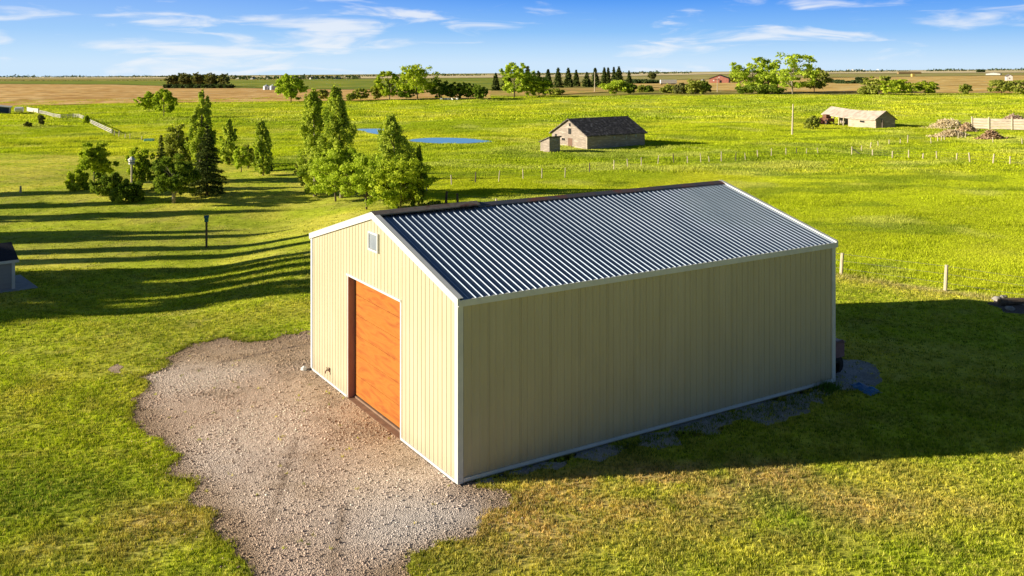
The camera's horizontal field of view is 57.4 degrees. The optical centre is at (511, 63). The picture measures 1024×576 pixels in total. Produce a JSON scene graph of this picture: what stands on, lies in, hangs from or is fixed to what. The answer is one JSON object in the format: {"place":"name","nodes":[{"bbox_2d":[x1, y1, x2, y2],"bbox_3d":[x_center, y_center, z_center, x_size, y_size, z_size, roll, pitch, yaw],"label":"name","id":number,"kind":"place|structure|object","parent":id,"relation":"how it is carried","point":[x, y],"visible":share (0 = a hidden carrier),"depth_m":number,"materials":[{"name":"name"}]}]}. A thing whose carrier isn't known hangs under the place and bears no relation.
{"place":"outdoors","nodes":[
{"label":"outdoors","id":0,"kind":"place"},
{"bbox_2d":[0,84,490,105],"bbox_3d":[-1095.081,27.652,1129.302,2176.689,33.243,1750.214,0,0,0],"label":"stubble field","id":1,"kind":"structure","parent":0,"point":[22,93],"depth_m":409.03,"materials":[{"name":"beige plant"}]},
{"bbox_2d":[0,78,502,88],"bbox_3d":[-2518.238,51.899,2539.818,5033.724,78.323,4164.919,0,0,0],"label":"crop field","id":2,"kind":"structure","parent":0,"point":[486,83],"depth_m":956.19,"materials":[{"name":"brown plant"}]},
{"bbox_2d":[410,138,493,143],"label":"pond","id":3,"kind":"structure","parent":0,"point":[446,140],"depth_m":119.14,"materials":[{"name":"blue liquid"}]},
{"bbox_2d":[106,329,877,575],"bbox_3d":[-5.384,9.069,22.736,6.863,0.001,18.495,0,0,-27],"label":"gravel driveway","id":4,"kind":"structure","parent":0,"point":[328,556],"depth_m":20.82,"materials":[{"name":"beige gravel"}]},
{"bbox_2d":[0,69,1023,575],"bbox_3d":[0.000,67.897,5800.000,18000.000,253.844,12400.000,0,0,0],"label":"ground","id":5,"kind":"structure","parent":0,"point":[176,231],"depth_m":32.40,"materials":[{"name":"green plant"}]},
{"bbox_2d":[0,105,12,113],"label":"blue shed","id":6,"kind":"structure","parent":5,"relation":"on","point":[5,109],"depth_m":204.21,"materials":[{"name":"metal"}]},
{"bbox_2d":[0,242,37,292],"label":"outbuilding","id":7,"kind":"structure","parent":5,"relation":"on","point":[10,280],"depth_m":40.73,"materials":[{"name":"grey metal"}]},
{"bbox_2d":[39,110,112,133],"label":"rail fence","id":8,"kind":"object","parent":5,"relation":"on","point":[77,115],"visible":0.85,"depth_m":184.73,"materials":[{"name":"grey wood"}]},
{"bbox_2d":[63,167,89,190],"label":"shrub","id":9,"kind":"object","parent":5,"relation":"on","point":[80,177],"visible":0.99,"depth_m":67.93,"materials":[{"name":"green plant"}]},
{"bbox_2d":[76,141,119,181],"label":"round tree","id":10,"kind":"object","parent":5,"relation":"on","point":[93,159],"visible":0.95,"depth_m":72.00,"materials":[{"name":"green plant"}]},
{"bbox_2d":[89,170,122,195],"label":"shrub","id":11,"kind":"object","parent":5,"relation":"on","point":[110,182],"visible":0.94,"depth_m":65.58,"materials":[{"name":"green plant"}]},
{"bbox_2d":[108,364,122,372],"bbox_3d":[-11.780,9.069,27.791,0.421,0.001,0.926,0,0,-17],"label":"rock","id":12,"kind":"object","parent":5,"relation":"on","point":[115,368],"visible":1,"depth_m":27.79,"materials":[{"name":"beige stone"}]},
{"bbox_2d":[108,178,144,202],"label":"shrub","id":13,"kind":"object","parent":5,"relation":"on","point":[131,192],"visible":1,"depth_m":63.63,"materials":[{"name":"green plant"}]},
{"bbox_2d":[128,156,135,182],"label":"purple martin house","id":14,"kind":"structure","parent":5,"relation":"on","point":[131,159],"depth_m":65.57,"materials":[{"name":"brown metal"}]},
{"bbox_2d":[124,147,155,183],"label":"leafy tree","id":15,"kind":"object","parent":5,"relation":"on","point":[142,165],"visible":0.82,"depth_m":67.65,"materials":[{"name":"green plant"}]},
{"bbox_2d":[133,91,162,109],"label":"leafy tree","id":16,"kind":"object","parent":5,"relation":"on","point":[146,101],"visible":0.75,"depth_m":215.18,"materials":[{"name":"green plant"}]},
{"bbox_2d":[150,135,167,189],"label":"spruce tree","id":17,"kind":"object","parent":5,"relation":"on","point":[160,151],"visible":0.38,"depth_m":68.32,"materials":[{"name":"green plant"}]},
{"bbox_2d":[151,88,177,115],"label":"leafy tree","id":18,"kind":"object","parent":5,"relation":"on","point":[166,96],"visible":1,"depth_m":183.44,"materials":[{"name":"green plant"}]},
{"bbox_2d":[163,75,178,84],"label":"leafy tree","id":19,"kind":"object","parent":5,"relation":"on","point":[170,80],"visible":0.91,"depth_m":631.80,"materials":[{"name":"green plant"}]},
{"bbox_2d":[149,153,201,202],"bbox_3d":[-22.845,7.919,63.389,3.439,3.628,3.632,0,0,-14],"label":"round tree","id":20,"kind":"object","parent":5,"relation":"on","point":[178,178],"visible":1,"depth_m":63.22,"materials":[{"name":"green plant"}]},
{"bbox_2d":[163,123,191,167],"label":"leafy tree","id":21,"kind":"object","parent":5,"relation":"on","point":[174,141],"visible":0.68,"depth_m":73.26,"materials":[{"name":"green plant"}]},
{"bbox_2d":[178,73,192,83],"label":"leafy tree","id":22,"kind":"object","parent":5,"relation":"on","point":[183,77],"visible":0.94,"depth_m":627.61,"materials":[{"name":"green plant"}]},
{"bbox_2d":[190,72,203,83],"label":"leafy tree","id":23,"kind":"object","parent":5,"relation":"on","point":[197,78],"visible":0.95,"depth_m":621.80,"materials":[{"name":"green plant"}]},
{"bbox_2d":[184,90,220,172],"label":"poplar tree","id":24,"kind":"object","parent":5,"relation":"on","point":[202,107],"visible":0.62,"depth_m":72.39,"materials":[{"name":"green plant"}]},
{"bbox_2d":[204,215,208,247],"bbox_3d":[-16.413,9.085,50.226,0.260,1.810,0.320,0,0,-14],"label":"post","id":25,"kind":"object","parent":5,"relation":"on","point":[206,218],"visible":0.95,"depth_m":50.17,"materials":[{"name":"teal wood"}]},
{"bbox_2d":[188,125,228,196],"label":"spruce tree","id":26,"kind":"object","parent":5,"relation":"on","point":[206,174],"visible":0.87,"depth_m":65.85,"materials":[{"name":"green plant"}]},
{"bbox_2d":[203,72,216,84],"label":"leafy tree","id":27,"kind":"object","parent":5,"relation":"on","point":[211,78],"visible":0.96,"depth_m":617.35,"materials":[{"name":"green plant"}]},
{"bbox_2d":[216,74,229,84],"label":"leafy tree","id":28,"kind":"object","parent":5,"relation":"on","point":[223,79],"visible":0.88,"depth_m":612.88,"materials":[{"name":"green plant"}]},
{"bbox_2d":[218,117,238,164],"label":"poplar tree","id":29,"kind":"object","parent":5,"relation":"on","point":[228,148],"visible":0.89,"depth_m":88.39,"materials":[{"name":"green plant"}]},
{"bbox_2d":[232,147,250,171],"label":"sapling","id":30,"kind":"object","parent":5,"relation":"on","point":[241,161],"visible":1,"depth_m":81.25,"materials":[{"name":"green plant"}]},
{"bbox_2d":[240,144,254,168],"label":"sapling","id":31,"kind":"object","parent":5,"relation":"on","point":[251,150],"visible":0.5,"depth_m":84.73,"materials":[{"name":"green plant"}]},
{"bbox_2d":[251,118,273,175],"label":"poplar tree","id":32,"kind":"object","parent":5,"relation":"on","point":[263,161],"visible":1,"depth_m":77.29,"materials":[{"name":"green plant"}]},
{"bbox_2d":[272,73,308,101],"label":"leafy tree","id":33,"kind":"object","parent":5,"relation":"on","point":[287,85],"visible":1,"depth_m":277.74,"materials":[{"name":"green plant"}]},
{"bbox_2d":[293,156,310,185],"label":"leafy tree","id":34,"kind":"object","parent":5,"relation":"on","point":[300,178],"visible":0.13,"depth_m":66.79,"materials":[{"name":"green plant"}]},
{"bbox_2d":[296,88,327,196],"label":"poplar tree","id":35,"kind":"object","parent":5,"relation":"on","point":[313,102],"visible":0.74,"depth_m":65.32,"materials":[{"name":"green plant"}]},
{"bbox_2d":[316,89,329,98],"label":"shrub","id":36,"kind":"object","parent":5,"relation":"on","point":[323,94],"visible":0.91,"depth_m":310.25,"materials":[{"name":"green plant"}]},
{"bbox_2d":[315,84,357,197],"label":"poplar tree","id":37,"kind":"object","parent":5,"relation":"on","point":[337,116],"visible":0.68,"depth_m":64.11,"materials":[{"name":"green plant"}]},
{"bbox_2d":[309,146,364,201],"bbox_3d":[-12.109,7.572,63.226,4.167,4.011,4.204,0,0,41],"label":"leafy tree","id":38,"kind":"object","parent":5,"relation":"on","point":[329,161],"visible":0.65,"depth_m":62.62,"materials":[{"name":"green plant"}]},
{"bbox_2d":[327,153,388,208],"bbox_3d":[-9.110,7.480,58.733,4.096,3.811,3.738,0,0,16],"label":"leafy tree","id":39,"kind":"object","parent":5,"relation":"on","point":[360,185],"visible":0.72,"depth_m":57.90,"materials":[{"name":"green plant"}]},
{"bbox_2d":[352,88,369,98],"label":"leafy tree","id":40,"kind":"object","parent":5,"relation":"on","point":[359,94],"visible":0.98,"depth_m":297.62,"materials":[{"name":"green plant"}]},
{"bbox_2d":[368,87,382,98],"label":"leafy tree","id":41,"kind":"object","parent":5,"relation":"on","point":[374,90],"visible":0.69,"depth_m":300.78,"materials":[{"name":"green plant"}]},
{"bbox_2d":[373,71,405,99],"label":"leafy tree","id":42,"kind":"object","parent":5,"relation":"on","point":[385,91],"visible":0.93,"depth_m":296.73,"materials":[{"name":"green plant"}]},
{"bbox_2d":[366,110,417,207],"label":"poplar tree","id":43,"kind":"object","parent":5,"relation":"on","point":[392,128],"visible":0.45,"depth_m":58.85,"materials":[{"name":"green plant"}]},
{"bbox_2d":[369,153,440,208],"bbox_3d":[-6.689,7.459,57.331,4.474,3.807,4.267,0,0,6],"label":"leafy tree","id":44,"kind":"object","parent":5,"relation":"on","point":[411,170],"visible":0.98,"depth_m":56.60,"materials":[{"name":"green plant"}]},
{"bbox_2d":[394,87,418,97],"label":"leafy tree","id":45,"kind":"object","parent":5,"relation":"on","point":[405,94],"visible":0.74,"depth_m":295.30,"materials":[{"name":"green plant"}]},
{"bbox_2d":[404,164,430,206],"bbox_3d":[-5.927,7.781,58.249,2.119,3.177,1.929,0,0,41],"label":"leafy tree","id":46,"kind":"object","parent":5,"relation":"on","point":[420,191],"visible":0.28,"depth_m":57.98,"materials":[{"name":"green plant"}]},
{"bbox_2d":[398,64,439,99],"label":"leafy tree","id":47,"kind":"object","parent":5,"relation":"on","point":[416,72],"visible":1,"depth_m":292.08,"materials":[{"name":"green plant"}]},
{"bbox_2d":[416,144,426,204],"bbox_3d":[-6.030,7.268,60.504,1.297,4.216,1.140,0,0,-24],"label":"poplar tree","id":48,"kind":"object","parent":5,"relation":"on","point":[419,154],"visible":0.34,"depth_m":60.41,"materials":[{"name":"green plant"}]},
{"bbox_2d":[418,200,445,205],"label":"shrub","id":49,"kind":"object","parent":5,"relation":"on","point":[432,202],"visible":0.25,"depth_m":58.38,"materials":[{"name":"green plant"}]},
{"bbox_2d":[427,78,448,98],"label":"leafy tree","id":50,"kind":"object","parent":5,"relation":"on","point":[433,90],"visible":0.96,"depth_m":294.92,"materials":[{"name":"green plant"}]},
{"bbox_2d":[438,84,458,97],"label":"leafy tree","id":51,"kind":"object","parent":5,"relation":"on","point":[448,90],"visible":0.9,"depth_m":294.90,"materials":[{"name":"green plant"}]},
{"bbox_2d":[451,81,467,98],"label":"leafy tree","id":52,"kind":"object","parent":5,"relation":"on","point":[456,90],"visible":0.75,"depth_m":294.25,"materials":[{"name":"green plant"}]},
{"bbox_2d":[460,83,476,97],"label":"leafy tree","id":53,"kind":"object","parent":5,"relation":"on","point":[469,88],"visible":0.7,"depth_m":291.52,"materials":[{"name":"green plant"}]},
{"bbox_2d":[472,85,488,98],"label":"leafy tree","id":54,"kind":"object","parent":5,"relation":"on","point":[479,91],"visible":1,"depth_m":286.76,"materials":[{"name":"green plant"}]},
{"bbox_2d":[491,73,499,90],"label":"spruce tree","id":55,"kind":"object","parent":5,"relation":"on","point":[495,85],"visible":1,"depth_m":444.75,"materials":[{"name":"green plant"}]},
{"bbox_2d":[0,92,1023,298],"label":"pasture grass","id":56,"kind":"structure","parent":5,"relation":"on","point":[926,178],"depth_m":102.87,"materials":[{"name":"green plant"}]},
{"bbox_2d":[499,62,529,97],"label":"leafy tree","id":57,"kind":"object","parent":5,"relation":"on","point":[511,67],"visible":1,"depth_m":309.28,"materials":[{"name":"green plant"}]},
{"bbox_2d":[515,70,538,96],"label":"leafy tree","id":58,"kind":"object","parent":5,"relation":"on","point":[534,77],"visible":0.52,"depth_m":312.35,"materials":[{"name":"green plant"}]},
{"bbox_2d":[526,76,553,94],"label":"leafy tree","id":59,"kind":"object","parent":5,"relation":"on","point":[543,84],"visible":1,"depth_m":310.44,"materials":[{"name":"green plant"}]},
{"bbox_2d":[539,136,561,151],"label":"lean to shed","id":60,"kind":"object","parent":5,"relation":"on","point":[550,144],"visible":0.82,"depth_m":101.95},
{"bbox_2d":[548,88,564,95],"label":"bush","id":61,"kind":"object","parent":5,"relation":"on","point":[556,91],"visible":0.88,"depth_m":333.31,"materials":[{"name":"green plant"}]},
{"bbox_2d":[553,68,563,87],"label":"spruce tree","id":62,"kind":"object","parent":5,"relation":"on","point":[558,81],"visible":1,"depth_m":511.51,"materials":[{"name":"green plant"}]},
{"bbox_2d":[563,68,573,86],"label":"spruce tree","id":63,"kind":"object","parent":5,"relation":"on","point":[568,80],"visible":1,"depth_m":528.01,"materials":[{"name":"green plant"}]},
{"bbox_2d":[309,180,837,484],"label":"metal shed","id":64,"kind":"structure","parent":5,"relation":"on","point":[457,343],"depth_m":23.38,"materials":[{"name":"beige metal"}]},
{"bbox_2d":[355,280,399,427],"bbox_3d":[-3.374,7.349,24.029,0.050,3.243,3.220,0,0,-32],"label":"door","id":65,"kind":"structure","parent":64,"relation":"in","point":[377,315],"depth_m":24.09,"materials":[{"name":"orange wood"}]},
{"bbox_2d":[573,70,580,86],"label":"spruce tree","id":66,"kind":"object","parent":5,"relation":"on","point":[576,83],"visible":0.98,"depth_m":546.34,"materials":[{"name":"green plant"}]},
{"bbox_2d":[581,72,592,86],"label":"spruce tree","id":67,"kind":"object","parent":5,"relation":"on","point":[587,82],"visible":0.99,"depth_m":522.72,"materials":[{"name":"green plant"}]},
{"bbox_2d":[591,68,600,86],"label":"spruce tree","id":68,"kind":"object","parent":5,"relation":"on","point":[597,80],"visible":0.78,"depth_m":540.60,"materials":[{"name":"green plant"}]},
{"bbox_2d":[549,116,647,148],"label":"old barn","id":69,"kind":"structure","parent":5,"relation":"on","point":[602,132],"depth_m":107.78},
{"bbox_2d":[597,80,632,93],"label":"leafy tree","id":70,"kind":"object","parent":5,"relation":"on","point":[617,85],"visible":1,"depth_m":351.53,"materials":[{"name":"green plant"}]},
{"bbox_2d":[615,66,623,80],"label":"spruce tree","id":71,"kind":"object","parent":5,"relation":"on","point":[618,73],"visible":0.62,"depth_m":555.22,"materials":[{"name":"green plant"}]},
{"bbox_2d":[426,148,817,189],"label":"wire fence","id":72,"kind":"object","parent":5,"relation":"on","point":[625,162],"visible":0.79,"depth_m":84.32,"materials":[{"name":"brown wood"}]},
{"bbox_2d":[624,79,659,83],"label":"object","id":73,"kind":"object","parent":5,"relation":"on","point":[638,81],"visible":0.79,"depth_m":642.51,"materials":[{"name":"green plant"}]},
{"bbox_2d":[659,83,673,92],"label":"bush","id":74,"kind":"object","parent":5,"relation":"on","point":[666,88],"visible":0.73,"depth_m":362.00,"materials":[{"name":"green plant"}]},
{"bbox_2d":[476,360,881,484],"bbox_3d":[5.344,9.070,23.843,14.236,0.001,3.391,0,0,-44],"label":"gravel strip","id":75,"kind":"object","parent":5,"relation":"on","point":[853,372],"visible":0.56,"depth_m":23.95,"materials":[{"name":"grey gravel"}]},
{"bbox_2d":[813,378,842,393],"bbox_3d":[8.633,8.945,26.030,1.053,0.280,0.799,0,0,29],"label":"weed clump","id":76,"kind":"object","parent":75,"relation":"on","point":[828,386],"visible":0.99,"depth_m":25.95,"materials":[{"name":"green plant"}]},
{"bbox_2d":[836,338,843,372],"bbox_3d":[8.364,8.463,28.448,0.810,1.218,3.852,0,0,-32],"label":"farm wagon","id":77,"kind":"object","parent":75,"relation":"on","point":[839,353],"visible":0.17,"depth_m":26.96,"materials":[{"name":"red paint"}]},
{"bbox_2d":[850,382,880,395],"bbox_3d":[9.845,9.014,26.037,0.545,0.092,1.025,0,0,-18],"label":"tarp","id":78,"kind":"object","parent":75,"relation":"on","point":[861,386],"visible":1,"depth_m":25.93,"materials":[{"name":"blue plastic"}]},
{"bbox_2d":[672,82,689,93],"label":"bush","id":79,"kind":"object","parent":5,"relation":"on","point":[679,89],"visible":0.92,"depth_m":353.03,"materials":[{"name":"green plant"}]},
{"bbox_2d":[684,79,710,93],"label":"bush","id":80,"kind":"object","parent":5,"relation":"on","point":[695,86],"visible":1,"depth_m":350.16,"materials":[{"name":"green plant"}]},
{"bbox_2d":[709,75,730,82],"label":"red barn","id":81,"kind":"structure","parent":5,"relation":"on","point":[723,79],"depth_m":646.59,"materials":[{"name":"paint"}]},
{"bbox_2d":[445,191,1023,294],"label":"wire fence","id":82,"kind":"object","parent":5,"relation":"on","point":[946,274],"visible":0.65,"depth_m":38.31,"materials":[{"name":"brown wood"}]},
{"bbox_2d":[729,57,773,87],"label":"leafy tree","id":83,"kind":"object","parent":5,"relation":"on","point":[744,73],"visible":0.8,"depth_m":352.44,"materials":[{"name":"green plant"}]},
{"bbox_2d":[735,84,787,93],"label":"bush","id":84,"kind":"object","parent":5,"relation":"on","point":[765,88],"visible":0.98,"depth_m":341.06,"materials":[{"name":"green plant"}]},
{"bbox_2d":[753,62,783,93],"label":"leafy tree","id":85,"kind":"object","parent":5,"relation":"on","point":[775,83],"visible":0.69,"depth_m":347.87,"materials":[{"name":"green plant"}]},
{"bbox_2d":[762,52,819,93],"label":"leafy tree","id":86,"kind":"object","parent":5,"relation":"on","point":[792,62],"visible":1,"depth_m":334.76,"materials":[{"name":"green plant"}]},
{"bbox_2d":[802,115,820,128],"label":"bush","id":87,"kind":"object","parent":5,"relation":"on","point":[811,120],"visible":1,"depth_m":135.53,"materials":[{"name":"green plant"}]},
{"bbox_2d":[801,67,832,91],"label":"leafy tree","id":88,"kind":"object","parent":5,"relation":"on","point":[820,83],"visible":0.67,"depth_m":360.43,"materials":[{"name":"green plant"}]},
{"bbox_2d":[819,114,833,124],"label":"rusty implement","id":89,"kind":"object","parent":5,"relation":"on","point":[826,118],"visible":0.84,"depth_m":147.29,"materials":[{"name":"metal"}]},
{"bbox_2d":[821,106,897,127],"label":"ruined shed","id":90,"kind":"structure","parent":5,"relation":"on","point":[865,118],"depth_m":139.10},
{"bbox_2d":[857,85,878,94],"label":"bush","id":91,"kind":"object","parent":5,"relation":"on","point":[861,90],"visible":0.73,"depth_m":318.76,"materials":[{"name":"green plant"}]},
{"bbox_2d":[860,76,894,92],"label":"leafy tree","id":92,"kind":"object","parent":5,"relation":"on","point":[872,88],"visible":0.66,"depth_m":314.14,"materials":[{"name":"green plant"}]},
{"bbox_2d":[875,79,913,93],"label":"leafy tree","id":93,"kind":"object","parent":5,"relation":"on","point":[899,85],"visible":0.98,"depth_m":306.00,"materials":[{"name":"green plant"}]},
{"bbox_2d":[912,80,939,94],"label":"leafy tree","id":94,"kind":"object","parent":5,"relation":"on","point":[929,87],"visible":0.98,"depth_m":318.01,"materials":[{"name":"green plant"}]},
{"bbox_2d":[851,146,1023,163],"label":"wire fence","id":95,"kind":"object","parent":5,"relation":"on","point":[936,155],"visible":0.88,"depth_m":91.59,"materials":[{"name":"brown wood"}]},
{"bbox_2d":[919,118,977,128],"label":"brush heap","id":96,"kind":"object","parent":5,"relation":"on","point":[945,123],"visible":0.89,"depth_m":134.38,"materials":[{"name":"wood"}]},
{"bbox_2d":[926,128,976,137],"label":"brush heap","id":97,"kind":"object","parent":5,"relation":"on","point":[950,132],"visible":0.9,"depth_m":119.86,"materials":[{"name":"wood"}]},
{"bbox_2d":[958,83,972,94],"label":"leafy tree","id":98,"kind":"object","parent":5,"relation":"on","point":[964,88],"visible":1,"depth_m":313.63,"materials":[{"name":"green plant"}]},
{"bbox_2d":[957,122,979,131],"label":"brush heap","id":99,"kind":"object","parent":5,"relation":"on","point":[967,126],"visible":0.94,"depth_m":127.53,"materials":[{"name":"wood"}]},
{"bbox_2d":[973,129,1007,139],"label":"brush heap","id":100,"kind":"object","parent":5,"relation":"on","point":[989,134],"visible":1,"depth_m":115.55,"materials":[{"name":"wood"}]},
{"bbox_2d":[971,117,1023,129],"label":"plank corral","id":101,"kind":"object","parent":5,"relation":"on","point":[975,122],"visible":0.83,"depth_m":131.16,"materials":[{"name":"brown wood"}]},
{"bbox_2d":[987,79,1012,94],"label":"leafy tree","id":102,"kind":"object","parent":5,"relation":"on","point":[1001,85],"visible":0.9,"depth_m":310.00,"materials":[{"name":"green plant"}]},
{"bbox_2d":[988,294,1023,313],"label":"dirt patch","id":103,"kind":"object","parent":5,"relation":"on","point":[1019,309],"visible":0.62,"depth_m":34.73,"materials":[{"name":"soil"}]},
{"bbox_2d":[997,298,1023,305],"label":"log","id":104,"kind":"object","parent":103,"relation":"on","point":[1008,301],"visible":1,"depth_m":35.00,"materials":[{"name":"brown wood"}]},
{"bbox_2d":[1000,113,1023,121],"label":"brush heap","id":105,"kind":"object","parent":5,"relation":"on","point":[1013,116],"visible":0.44,"depth_m":143.66,"materials":[{"name":"wood"}]},
{"bbox_2d":[1008,80,1023,93],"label":"leafy tree","id":106,"kind":"object","parent":5,"relation":"on","point":[1017,85],"visible":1,"depth_m":304.46,"materials":[{"name":"green plant"}]},
{"bbox_2d":[0,69,1023,78],"bbox_3d":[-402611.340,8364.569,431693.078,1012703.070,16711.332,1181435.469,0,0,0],"label":"pale field","id":107,"kind":"structure","parent":0,"point":[700,73],"depth_m":2704.20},
{"bbox_2d":[0,68,1023,80],"bbox_3d":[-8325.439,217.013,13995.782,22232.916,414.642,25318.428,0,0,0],"label":"distant trees","id":108,"kind":"object","parent":107,"relation":"on","point":[304,76],"visible":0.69,"depth_m":2815.02,"materials":[{"name":"green plant"}]},
{"bbox_2d":[0,0,1023,76],"label":"sky","id":109,"kind":"structure","parent":0,"point":[39,38],"materials":[{"name":"blue"}]},
{"bbox_2d":[489,88,659,95],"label":"track strip","id":110,"kind":"object","parent":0,"point":[566,90],"visible":0.41,"depth_m":396.56,"materials":[{"name":"beige soil"}]},
{"bbox_2d":[511,73,1023,82],"bbox_3d":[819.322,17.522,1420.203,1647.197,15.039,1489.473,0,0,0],"label":"meadow strip","id":111,"kind":"object","parent":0,"point":[677,77],"visible":0.5,"depth_m":1328.52,"materials":[{"name":"green plant"}]},
{"bbox_2d":[635,75,1023,92],"bbox_3d":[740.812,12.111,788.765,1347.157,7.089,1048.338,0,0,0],"label":"harvested field","id":112,"kind":"structure","parent":0,"point":[951,84],"depth_m":536.58,"materials":[{"name":"beige plant"}]},
{"bbox_2d":[834,80,862,83],"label":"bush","id":113,"kind":"object","parent":112,"relation":"on","point":[850,82],"visible":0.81,"depth_m":566.03,"materials":[{"name":"green plant"}]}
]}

